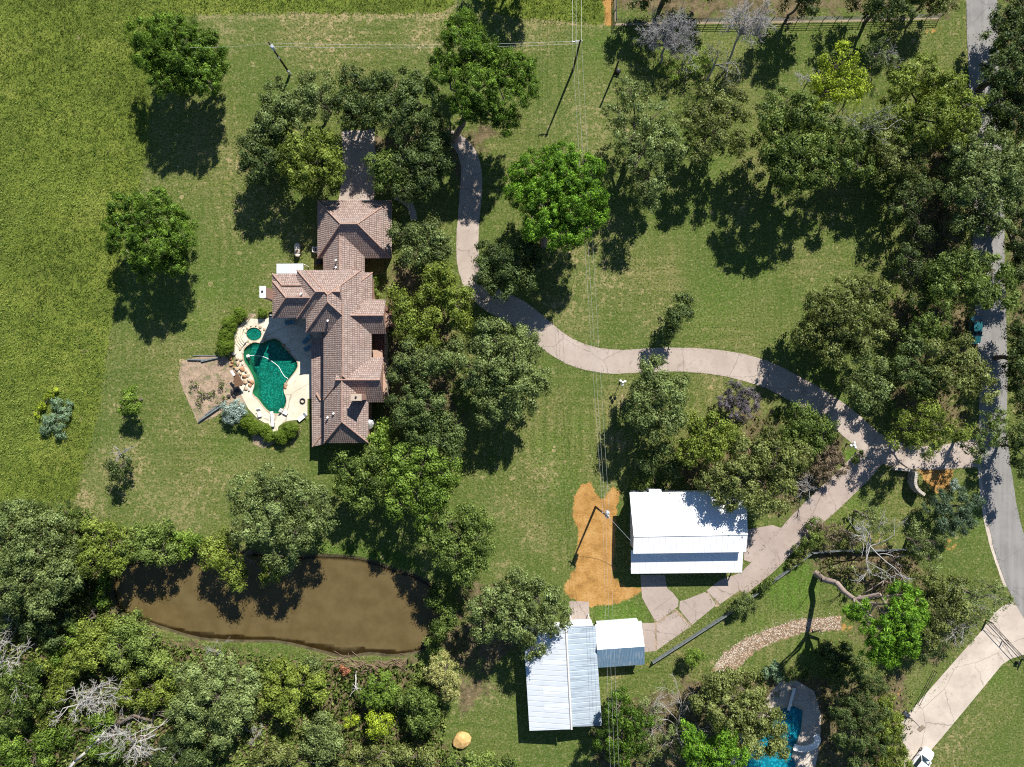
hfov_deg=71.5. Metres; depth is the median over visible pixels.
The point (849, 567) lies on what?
oak tree
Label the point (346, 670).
shrub
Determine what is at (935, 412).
oak tree
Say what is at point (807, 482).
bare shrub
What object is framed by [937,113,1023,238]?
oak tree
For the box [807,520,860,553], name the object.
shrub
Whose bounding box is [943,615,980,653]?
oak tree
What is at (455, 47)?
power line
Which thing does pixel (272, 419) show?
diving board
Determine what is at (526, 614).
oak tree
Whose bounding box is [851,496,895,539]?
oak tree
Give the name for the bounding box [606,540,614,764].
power line
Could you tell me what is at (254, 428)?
clipped bush
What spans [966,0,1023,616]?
road
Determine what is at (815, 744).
pool slide
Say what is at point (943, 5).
oak tree
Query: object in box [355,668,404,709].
oak tree
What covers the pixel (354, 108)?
oak tree
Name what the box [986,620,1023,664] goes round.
driveway gate
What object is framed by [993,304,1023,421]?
oak tree
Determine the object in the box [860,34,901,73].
oak tree
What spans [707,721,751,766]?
pine tree
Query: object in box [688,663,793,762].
oak tree
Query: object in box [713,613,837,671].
gravel
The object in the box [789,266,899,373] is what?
oak tree
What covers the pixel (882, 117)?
dead tree
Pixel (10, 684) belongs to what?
oak tree
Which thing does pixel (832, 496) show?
barn driveway
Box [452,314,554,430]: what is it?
oak tree
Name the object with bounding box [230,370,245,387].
grotto shelter
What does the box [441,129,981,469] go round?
driveway
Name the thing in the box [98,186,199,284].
oak tree
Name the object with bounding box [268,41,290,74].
utility pole
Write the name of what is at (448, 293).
oak tree
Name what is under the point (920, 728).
basketball hoop
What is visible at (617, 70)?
short pole
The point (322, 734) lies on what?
oak tree
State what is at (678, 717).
dead tree
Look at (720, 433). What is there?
oak tree
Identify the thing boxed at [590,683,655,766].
pine tree
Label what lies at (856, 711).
oak tree
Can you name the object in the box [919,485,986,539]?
cedar tree
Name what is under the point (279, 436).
clipped bush
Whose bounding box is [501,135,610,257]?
oak tree
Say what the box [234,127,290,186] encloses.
oak tree
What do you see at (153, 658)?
oak tree
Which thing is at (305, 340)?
sun lounger
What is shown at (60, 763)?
undergrowth
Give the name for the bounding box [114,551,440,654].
pond water
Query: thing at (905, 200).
oak tree
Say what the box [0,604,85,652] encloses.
oak tree
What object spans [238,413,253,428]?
clipped bush
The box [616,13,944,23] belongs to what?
ranch fence
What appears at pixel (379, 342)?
terracotta court
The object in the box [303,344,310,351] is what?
sun lounger
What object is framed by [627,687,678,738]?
dead tree
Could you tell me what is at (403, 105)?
oak tree
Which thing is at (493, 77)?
oak tree
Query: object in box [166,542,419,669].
bank grass
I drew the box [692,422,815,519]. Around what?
oak tree
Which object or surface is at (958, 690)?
neighbour driveway
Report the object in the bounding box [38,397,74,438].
shrub
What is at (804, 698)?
neighbour pool deck
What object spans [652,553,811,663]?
board fence
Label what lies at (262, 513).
oak tree
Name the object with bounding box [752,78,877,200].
oak tree
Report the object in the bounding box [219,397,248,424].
silver shrub
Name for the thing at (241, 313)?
clipped bush
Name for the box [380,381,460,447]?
oak tree
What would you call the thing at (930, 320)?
oak tree
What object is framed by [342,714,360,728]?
shrub
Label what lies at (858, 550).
shrub
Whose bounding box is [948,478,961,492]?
shrub
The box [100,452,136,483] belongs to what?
oak tree
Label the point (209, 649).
dead sapling
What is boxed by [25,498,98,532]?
shrub
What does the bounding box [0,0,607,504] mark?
pasture grass
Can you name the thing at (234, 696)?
oak tree
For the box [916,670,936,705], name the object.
wire fence
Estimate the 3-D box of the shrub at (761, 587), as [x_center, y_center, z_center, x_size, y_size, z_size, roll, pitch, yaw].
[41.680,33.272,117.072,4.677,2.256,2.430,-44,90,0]
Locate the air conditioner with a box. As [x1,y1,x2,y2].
[316,260,321,265]
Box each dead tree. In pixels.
[0,614,31,702]
[48,675,131,726]
[90,701,170,765]
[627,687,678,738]
[630,2,700,77]
[646,673,709,758]
[700,35,742,94]
[716,0,777,68]
[816,100,909,145]
[840,510,913,584]
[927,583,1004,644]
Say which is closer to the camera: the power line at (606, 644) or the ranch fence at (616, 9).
the power line at (606, 644)
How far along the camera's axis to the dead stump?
115.43 m
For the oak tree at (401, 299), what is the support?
on the ground at (746, 252)
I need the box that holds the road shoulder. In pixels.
[978,467,1006,586]
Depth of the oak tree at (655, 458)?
112.45 m
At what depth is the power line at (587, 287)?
108.31 m
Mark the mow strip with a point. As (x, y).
(649, 23)
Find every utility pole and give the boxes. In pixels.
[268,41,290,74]
[572,39,580,70]
[595,506,609,517]
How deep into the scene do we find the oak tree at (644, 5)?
112.68 m
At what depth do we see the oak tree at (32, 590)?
109.53 m
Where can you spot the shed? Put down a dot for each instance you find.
(624, 640)
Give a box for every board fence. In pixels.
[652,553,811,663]
[811,548,921,553]
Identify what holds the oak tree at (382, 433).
on the ground at (746, 252)
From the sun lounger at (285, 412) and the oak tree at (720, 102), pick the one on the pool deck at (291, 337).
the sun lounger at (285, 412)
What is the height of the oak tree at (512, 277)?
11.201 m
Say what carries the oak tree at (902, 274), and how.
on the ground at (746, 252)
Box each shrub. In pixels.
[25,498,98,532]
[33,388,58,420]
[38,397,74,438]
[188,379,227,407]
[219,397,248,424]
[245,723,262,744]
[339,664,350,675]
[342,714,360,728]
[373,274,380,297]
[629,475,660,491]
[682,648,705,667]
[725,590,757,615]
[755,575,774,597]
[761,659,783,683]
[778,665,810,684]
[787,552,808,570]
[791,516,823,556]
[794,67,825,90]
[794,470,816,508]
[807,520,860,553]
[811,443,850,484]
[841,539,877,553]
[851,449,865,464]
[867,36,903,67]
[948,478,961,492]
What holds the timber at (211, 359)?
on the ground at (746, 252)
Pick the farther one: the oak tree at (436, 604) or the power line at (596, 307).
the oak tree at (436, 604)
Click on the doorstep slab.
(580, 609)
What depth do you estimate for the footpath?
117.97 m
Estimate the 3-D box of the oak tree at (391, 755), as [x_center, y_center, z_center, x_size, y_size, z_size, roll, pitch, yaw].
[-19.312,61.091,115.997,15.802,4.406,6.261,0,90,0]
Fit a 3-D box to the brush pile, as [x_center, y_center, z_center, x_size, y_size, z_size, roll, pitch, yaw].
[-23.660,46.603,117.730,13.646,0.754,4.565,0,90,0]
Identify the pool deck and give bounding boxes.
[234,317,322,430]
[729,680,820,766]
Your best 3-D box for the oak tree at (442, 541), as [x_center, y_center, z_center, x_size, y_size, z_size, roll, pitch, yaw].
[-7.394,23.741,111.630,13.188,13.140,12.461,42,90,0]
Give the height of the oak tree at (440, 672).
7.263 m
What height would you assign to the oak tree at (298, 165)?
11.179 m
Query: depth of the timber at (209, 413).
117.55 m
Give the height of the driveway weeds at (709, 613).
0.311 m
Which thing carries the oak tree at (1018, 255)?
on the ground at (746, 252)
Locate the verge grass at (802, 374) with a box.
[454,2,1020,721]
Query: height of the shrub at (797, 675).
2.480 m
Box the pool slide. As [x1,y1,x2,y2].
[793,728,820,751]
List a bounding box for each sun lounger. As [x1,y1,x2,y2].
[256,409,261,416]
[278,408,287,414]
[285,320,294,324]
[297,412,306,421]
[302,334,310,343]
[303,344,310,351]
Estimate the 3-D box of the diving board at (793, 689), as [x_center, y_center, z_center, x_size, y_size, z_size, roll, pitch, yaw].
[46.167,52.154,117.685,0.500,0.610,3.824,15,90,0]
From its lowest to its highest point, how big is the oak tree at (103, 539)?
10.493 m
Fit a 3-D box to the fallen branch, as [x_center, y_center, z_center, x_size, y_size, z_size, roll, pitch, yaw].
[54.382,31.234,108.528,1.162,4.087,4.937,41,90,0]
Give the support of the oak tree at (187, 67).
on the ground at (746, 252)
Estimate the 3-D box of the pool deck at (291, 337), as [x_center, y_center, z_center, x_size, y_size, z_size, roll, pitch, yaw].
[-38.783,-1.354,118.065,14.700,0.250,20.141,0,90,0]
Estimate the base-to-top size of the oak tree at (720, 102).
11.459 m
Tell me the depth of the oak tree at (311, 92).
110.15 m
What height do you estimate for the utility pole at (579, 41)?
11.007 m
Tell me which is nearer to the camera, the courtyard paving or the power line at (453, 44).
the power line at (453, 44)
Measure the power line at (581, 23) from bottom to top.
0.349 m
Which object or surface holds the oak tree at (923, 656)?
on the ground at (746, 252)
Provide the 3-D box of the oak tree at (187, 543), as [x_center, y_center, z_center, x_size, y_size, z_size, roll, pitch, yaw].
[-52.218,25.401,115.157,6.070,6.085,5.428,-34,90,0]
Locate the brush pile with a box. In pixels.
[327,651,409,674]
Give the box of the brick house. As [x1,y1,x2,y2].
[259,200,395,446]
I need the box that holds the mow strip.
[613,0,938,25]
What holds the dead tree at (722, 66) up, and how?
on the ground at (746, 252)
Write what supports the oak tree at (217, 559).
on the ground at (746, 252)
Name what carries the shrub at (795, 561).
on the ground at (746, 252)
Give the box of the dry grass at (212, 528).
[79,356,516,741]
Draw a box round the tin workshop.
[525,614,601,730]
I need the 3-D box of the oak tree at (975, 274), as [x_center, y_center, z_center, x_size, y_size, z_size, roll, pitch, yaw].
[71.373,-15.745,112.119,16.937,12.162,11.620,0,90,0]
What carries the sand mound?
on the ground at (746, 252)
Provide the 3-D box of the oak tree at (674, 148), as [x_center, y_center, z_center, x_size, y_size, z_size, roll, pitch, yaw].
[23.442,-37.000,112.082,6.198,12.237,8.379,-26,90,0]
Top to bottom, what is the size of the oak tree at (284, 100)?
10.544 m
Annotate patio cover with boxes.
[276,264,308,273]
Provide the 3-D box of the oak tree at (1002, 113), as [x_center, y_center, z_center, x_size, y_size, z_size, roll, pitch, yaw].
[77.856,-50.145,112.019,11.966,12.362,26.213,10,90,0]
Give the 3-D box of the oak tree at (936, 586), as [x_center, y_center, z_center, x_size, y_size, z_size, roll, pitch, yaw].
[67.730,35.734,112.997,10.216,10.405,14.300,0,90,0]
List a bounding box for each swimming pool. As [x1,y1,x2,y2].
[242,337,298,414]
[744,704,803,766]
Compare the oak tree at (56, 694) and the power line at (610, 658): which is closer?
the power line at (610, 658)
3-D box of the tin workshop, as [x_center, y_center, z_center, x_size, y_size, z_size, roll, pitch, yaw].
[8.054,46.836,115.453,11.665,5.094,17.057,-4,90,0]
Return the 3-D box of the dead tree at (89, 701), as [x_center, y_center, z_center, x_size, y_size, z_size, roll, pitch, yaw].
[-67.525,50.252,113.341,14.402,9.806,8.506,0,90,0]
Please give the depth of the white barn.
112.70 m
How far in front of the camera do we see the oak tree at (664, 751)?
113.61 m
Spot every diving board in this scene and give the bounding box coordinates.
[270,411,274,426]
[787,687,795,710]
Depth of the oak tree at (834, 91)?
108.67 m
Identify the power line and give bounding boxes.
[274,44,560,47]
[285,41,568,44]
[572,43,602,508]
[576,47,605,513]
[581,7,581,39]
[581,40,609,516]
[603,536,609,743]
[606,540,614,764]
[610,542,618,755]
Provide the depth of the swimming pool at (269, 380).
118.06 m
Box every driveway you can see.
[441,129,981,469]
[733,451,882,592]
[901,601,1023,766]
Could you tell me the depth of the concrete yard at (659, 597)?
117.98 m
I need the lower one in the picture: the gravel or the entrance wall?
the gravel
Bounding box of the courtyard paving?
[339,129,375,199]
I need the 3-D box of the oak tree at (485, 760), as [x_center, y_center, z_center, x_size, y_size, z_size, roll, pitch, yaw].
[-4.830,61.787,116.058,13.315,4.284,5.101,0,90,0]
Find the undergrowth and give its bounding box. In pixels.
[0,501,501,766]
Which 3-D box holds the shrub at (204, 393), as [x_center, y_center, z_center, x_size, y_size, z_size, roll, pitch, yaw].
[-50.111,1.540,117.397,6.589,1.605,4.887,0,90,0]
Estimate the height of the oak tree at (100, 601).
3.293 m
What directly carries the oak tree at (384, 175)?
on the ground at (746, 252)
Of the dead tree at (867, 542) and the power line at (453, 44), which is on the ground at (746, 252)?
the dead tree at (867, 542)
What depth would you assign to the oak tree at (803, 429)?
110.65 m
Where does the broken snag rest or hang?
on the ground at (746, 252)
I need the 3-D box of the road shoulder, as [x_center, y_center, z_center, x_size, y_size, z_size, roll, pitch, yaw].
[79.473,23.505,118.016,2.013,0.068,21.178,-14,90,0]
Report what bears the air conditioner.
on the ground at (746, 252)
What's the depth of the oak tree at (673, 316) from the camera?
111.77 m
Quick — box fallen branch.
[856,580,887,597]
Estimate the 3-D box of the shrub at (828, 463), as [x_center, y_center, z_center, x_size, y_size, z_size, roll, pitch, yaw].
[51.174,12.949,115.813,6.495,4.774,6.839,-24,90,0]
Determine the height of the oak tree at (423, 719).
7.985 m
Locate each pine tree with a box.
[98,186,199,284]
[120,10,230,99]
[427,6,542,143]
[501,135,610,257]
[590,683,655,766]
[677,717,717,766]
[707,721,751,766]
[813,570,930,669]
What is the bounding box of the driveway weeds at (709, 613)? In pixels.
[654,563,783,648]
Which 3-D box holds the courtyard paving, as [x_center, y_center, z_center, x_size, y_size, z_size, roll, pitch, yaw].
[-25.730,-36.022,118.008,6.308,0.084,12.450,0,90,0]
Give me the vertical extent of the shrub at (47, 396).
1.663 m
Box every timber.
[198,406,220,421]
[201,356,220,361]
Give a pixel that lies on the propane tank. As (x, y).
(297, 246)
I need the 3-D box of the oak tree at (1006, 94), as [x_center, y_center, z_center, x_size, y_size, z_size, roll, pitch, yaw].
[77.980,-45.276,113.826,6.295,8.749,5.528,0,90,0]
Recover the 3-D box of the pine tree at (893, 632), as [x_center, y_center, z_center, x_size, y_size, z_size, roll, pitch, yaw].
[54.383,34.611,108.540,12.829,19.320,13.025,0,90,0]
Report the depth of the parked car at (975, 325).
116.99 m
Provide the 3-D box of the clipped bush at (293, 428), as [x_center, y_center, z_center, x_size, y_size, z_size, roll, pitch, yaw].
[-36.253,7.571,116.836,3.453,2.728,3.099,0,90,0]
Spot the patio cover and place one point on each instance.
(286, 268)
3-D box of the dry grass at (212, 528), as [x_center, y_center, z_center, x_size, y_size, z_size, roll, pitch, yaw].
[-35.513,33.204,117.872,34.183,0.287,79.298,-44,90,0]
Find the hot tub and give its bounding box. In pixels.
[234,326,261,347]
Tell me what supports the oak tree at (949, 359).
on the ground at (746, 252)
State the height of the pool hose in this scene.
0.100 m
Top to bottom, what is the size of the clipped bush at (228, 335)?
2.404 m
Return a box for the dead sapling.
[202,640,232,654]
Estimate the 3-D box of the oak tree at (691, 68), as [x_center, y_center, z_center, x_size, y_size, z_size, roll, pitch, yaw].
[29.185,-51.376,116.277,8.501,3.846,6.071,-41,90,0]
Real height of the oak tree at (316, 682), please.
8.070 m
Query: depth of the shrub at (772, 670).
116.10 m
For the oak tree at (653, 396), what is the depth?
108.94 m
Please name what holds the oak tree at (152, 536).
on the ground at (746, 252)
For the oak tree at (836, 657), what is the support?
on the ground at (746, 252)
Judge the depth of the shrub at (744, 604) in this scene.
115.73 m
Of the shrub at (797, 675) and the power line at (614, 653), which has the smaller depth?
the power line at (614, 653)
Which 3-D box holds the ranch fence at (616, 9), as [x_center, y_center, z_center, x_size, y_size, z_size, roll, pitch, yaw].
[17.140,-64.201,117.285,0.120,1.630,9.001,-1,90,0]
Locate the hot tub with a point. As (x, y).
(253, 333)
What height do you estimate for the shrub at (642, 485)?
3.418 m
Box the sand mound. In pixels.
[452,731,470,748]
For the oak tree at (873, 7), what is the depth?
109.69 m
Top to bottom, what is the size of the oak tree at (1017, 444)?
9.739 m
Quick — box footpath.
[394,194,416,220]
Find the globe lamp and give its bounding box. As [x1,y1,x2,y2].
[846,442,856,448]
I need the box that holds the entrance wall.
[891,467,925,495]
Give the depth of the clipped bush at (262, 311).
117.06 m
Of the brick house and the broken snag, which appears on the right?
the brick house
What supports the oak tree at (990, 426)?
on the ground at (746, 252)
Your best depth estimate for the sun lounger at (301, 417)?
117.57 m
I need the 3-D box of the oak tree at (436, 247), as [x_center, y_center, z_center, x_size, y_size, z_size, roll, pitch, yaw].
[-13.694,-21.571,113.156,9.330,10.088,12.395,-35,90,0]
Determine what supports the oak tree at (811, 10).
on the ground at (746, 252)
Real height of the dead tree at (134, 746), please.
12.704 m
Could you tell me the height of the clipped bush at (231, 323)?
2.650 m
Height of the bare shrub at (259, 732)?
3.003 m
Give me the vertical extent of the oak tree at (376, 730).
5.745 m
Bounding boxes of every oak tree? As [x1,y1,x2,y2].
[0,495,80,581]
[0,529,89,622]
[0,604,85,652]
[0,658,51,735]
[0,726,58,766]
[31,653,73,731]
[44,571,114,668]
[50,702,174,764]
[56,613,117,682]
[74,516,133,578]
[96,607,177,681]
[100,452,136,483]
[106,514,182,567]
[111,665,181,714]
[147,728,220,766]
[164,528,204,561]
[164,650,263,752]
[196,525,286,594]
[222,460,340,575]
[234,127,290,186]
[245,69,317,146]
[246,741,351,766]
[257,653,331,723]
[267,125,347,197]
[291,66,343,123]
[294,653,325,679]
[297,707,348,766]
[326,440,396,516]
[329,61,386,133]
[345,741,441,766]
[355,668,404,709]
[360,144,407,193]
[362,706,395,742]
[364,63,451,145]
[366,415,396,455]
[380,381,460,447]
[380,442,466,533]
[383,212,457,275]
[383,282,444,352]
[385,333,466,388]
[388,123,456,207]
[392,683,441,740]
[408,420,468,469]
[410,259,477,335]
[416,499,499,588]
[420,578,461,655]
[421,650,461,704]
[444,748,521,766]
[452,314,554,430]
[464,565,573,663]
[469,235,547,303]
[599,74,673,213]
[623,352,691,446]
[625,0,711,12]
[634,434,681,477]
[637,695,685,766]
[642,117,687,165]
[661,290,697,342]
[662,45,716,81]
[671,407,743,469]
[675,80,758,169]
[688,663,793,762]
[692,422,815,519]
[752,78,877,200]
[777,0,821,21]
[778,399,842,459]
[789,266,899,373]
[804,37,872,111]
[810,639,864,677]
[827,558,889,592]
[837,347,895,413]
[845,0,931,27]
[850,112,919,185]
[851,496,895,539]
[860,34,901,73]
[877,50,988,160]
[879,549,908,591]
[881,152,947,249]
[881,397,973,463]
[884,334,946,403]
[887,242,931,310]
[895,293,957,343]
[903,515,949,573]
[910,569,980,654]
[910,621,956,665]
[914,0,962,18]
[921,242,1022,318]
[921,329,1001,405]
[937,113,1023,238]
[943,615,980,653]
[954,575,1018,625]
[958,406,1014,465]
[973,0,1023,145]
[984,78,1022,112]
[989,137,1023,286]
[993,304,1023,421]
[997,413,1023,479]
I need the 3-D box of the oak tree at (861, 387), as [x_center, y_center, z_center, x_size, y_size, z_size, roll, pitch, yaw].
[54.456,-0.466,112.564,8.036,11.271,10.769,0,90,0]
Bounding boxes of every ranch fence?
[615,0,616,23]
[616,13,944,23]
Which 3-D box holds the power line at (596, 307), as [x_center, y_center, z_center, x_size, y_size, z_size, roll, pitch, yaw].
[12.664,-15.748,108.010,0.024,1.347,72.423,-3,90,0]
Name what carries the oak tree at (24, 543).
on the ground at (746, 252)
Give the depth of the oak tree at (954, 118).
108.35 m
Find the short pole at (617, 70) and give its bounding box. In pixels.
[613,60,620,74]
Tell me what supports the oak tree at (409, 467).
on the ground at (746, 252)
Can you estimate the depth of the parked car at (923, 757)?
117.05 m
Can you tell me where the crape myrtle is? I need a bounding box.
[716,379,762,424]
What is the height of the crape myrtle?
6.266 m
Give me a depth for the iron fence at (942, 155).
117.20 m
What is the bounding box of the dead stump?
[350,670,362,695]
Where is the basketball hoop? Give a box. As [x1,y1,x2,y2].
[902,710,924,731]
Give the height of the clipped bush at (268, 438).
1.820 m
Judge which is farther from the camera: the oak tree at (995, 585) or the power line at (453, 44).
the oak tree at (995, 585)
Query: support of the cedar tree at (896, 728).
on the ground at (746, 252)
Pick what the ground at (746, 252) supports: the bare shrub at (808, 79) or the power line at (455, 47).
the bare shrub at (808, 79)
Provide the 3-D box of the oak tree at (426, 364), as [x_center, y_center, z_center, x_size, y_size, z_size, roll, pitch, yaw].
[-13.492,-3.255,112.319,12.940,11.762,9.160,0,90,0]
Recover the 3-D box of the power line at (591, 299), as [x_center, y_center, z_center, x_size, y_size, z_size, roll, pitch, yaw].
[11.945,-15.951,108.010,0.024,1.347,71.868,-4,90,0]
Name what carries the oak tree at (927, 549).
on the ground at (746, 252)
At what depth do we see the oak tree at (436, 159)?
110.48 m
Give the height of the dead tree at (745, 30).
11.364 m
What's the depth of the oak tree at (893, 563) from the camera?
115.12 m
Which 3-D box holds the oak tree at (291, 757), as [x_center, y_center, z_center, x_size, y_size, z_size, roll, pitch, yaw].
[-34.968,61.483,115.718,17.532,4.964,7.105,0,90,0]
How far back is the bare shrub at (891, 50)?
114.20 m
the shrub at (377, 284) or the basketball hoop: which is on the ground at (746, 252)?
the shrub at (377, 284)
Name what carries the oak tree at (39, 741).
on the ground at (746, 252)
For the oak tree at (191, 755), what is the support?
on the ground at (746, 252)
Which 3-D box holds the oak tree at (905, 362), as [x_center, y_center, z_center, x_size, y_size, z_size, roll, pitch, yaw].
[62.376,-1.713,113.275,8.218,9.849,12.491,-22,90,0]
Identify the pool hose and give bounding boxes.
[249,355,287,378]
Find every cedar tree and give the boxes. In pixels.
[116,385,143,418]
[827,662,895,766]
[864,691,913,766]
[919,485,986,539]
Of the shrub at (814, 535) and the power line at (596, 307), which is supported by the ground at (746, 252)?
the shrub at (814, 535)
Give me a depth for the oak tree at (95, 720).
115.36 m
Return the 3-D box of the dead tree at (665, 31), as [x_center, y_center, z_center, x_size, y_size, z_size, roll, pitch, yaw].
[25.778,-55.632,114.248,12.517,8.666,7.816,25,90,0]
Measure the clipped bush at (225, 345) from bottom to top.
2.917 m
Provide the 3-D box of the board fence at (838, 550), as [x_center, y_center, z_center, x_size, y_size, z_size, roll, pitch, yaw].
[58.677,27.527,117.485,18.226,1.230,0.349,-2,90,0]
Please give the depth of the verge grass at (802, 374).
117.92 m
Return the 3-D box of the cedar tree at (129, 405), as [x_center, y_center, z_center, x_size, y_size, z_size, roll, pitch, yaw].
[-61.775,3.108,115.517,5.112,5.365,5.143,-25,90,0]
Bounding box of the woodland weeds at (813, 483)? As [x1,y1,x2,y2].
[445,7,1023,766]
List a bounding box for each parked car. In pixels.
[912,746,933,766]
[967,315,982,343]
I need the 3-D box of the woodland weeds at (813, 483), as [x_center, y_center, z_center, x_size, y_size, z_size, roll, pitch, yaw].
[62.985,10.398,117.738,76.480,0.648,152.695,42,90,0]
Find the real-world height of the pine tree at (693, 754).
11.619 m
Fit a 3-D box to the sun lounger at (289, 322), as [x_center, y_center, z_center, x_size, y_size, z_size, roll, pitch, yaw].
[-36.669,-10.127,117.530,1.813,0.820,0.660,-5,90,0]
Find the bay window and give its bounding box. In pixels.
[369,418,375,428]
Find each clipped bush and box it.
[215,336,234,356]
[217,326,234,341]
[220,314,238,332]
[233,307,249,322]
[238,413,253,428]
[248,418,262,435]
[257,307,267,318]
[257,423,271,437]
[263,429,275,442]
[271,428,288,444]
[280,421,300,438]
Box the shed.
[595,618,643,667]
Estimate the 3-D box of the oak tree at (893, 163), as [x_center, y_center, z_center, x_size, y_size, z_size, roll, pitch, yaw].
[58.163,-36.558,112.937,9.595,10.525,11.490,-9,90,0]
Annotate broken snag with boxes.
[108,444,135,462]
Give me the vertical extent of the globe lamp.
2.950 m
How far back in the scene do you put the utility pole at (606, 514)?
108.42 m
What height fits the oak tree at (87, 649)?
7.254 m
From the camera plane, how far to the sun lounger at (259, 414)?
117.57 m
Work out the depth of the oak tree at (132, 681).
114.44 m
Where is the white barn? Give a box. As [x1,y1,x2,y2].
[629,488,747,573]
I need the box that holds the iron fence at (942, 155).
[934,143,947,316]
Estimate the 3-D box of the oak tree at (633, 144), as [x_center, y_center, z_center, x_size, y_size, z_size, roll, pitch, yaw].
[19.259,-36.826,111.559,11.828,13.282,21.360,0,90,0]
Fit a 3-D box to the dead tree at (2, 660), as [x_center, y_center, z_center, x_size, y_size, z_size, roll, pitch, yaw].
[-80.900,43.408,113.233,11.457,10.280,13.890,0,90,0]
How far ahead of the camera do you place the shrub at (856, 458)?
117.03 m
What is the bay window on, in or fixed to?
in the brick house
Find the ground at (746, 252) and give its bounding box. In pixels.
[0,0,1023,766]
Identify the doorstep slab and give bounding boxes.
[569,601,588,619]
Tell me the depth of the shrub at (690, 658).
115.13 m
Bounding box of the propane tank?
[294,243,300,256]
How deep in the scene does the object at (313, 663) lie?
115.08 m
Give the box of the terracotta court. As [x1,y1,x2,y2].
[375,334,384,360]
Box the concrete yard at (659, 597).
[641,525,780,651]
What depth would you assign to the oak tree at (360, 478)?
109.38 m
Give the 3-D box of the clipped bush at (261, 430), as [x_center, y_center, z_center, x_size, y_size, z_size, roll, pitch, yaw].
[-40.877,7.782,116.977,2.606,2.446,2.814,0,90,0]
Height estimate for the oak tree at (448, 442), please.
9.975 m
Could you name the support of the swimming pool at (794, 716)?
in the ground at (746, 252)
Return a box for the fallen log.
[69,731,104,766]

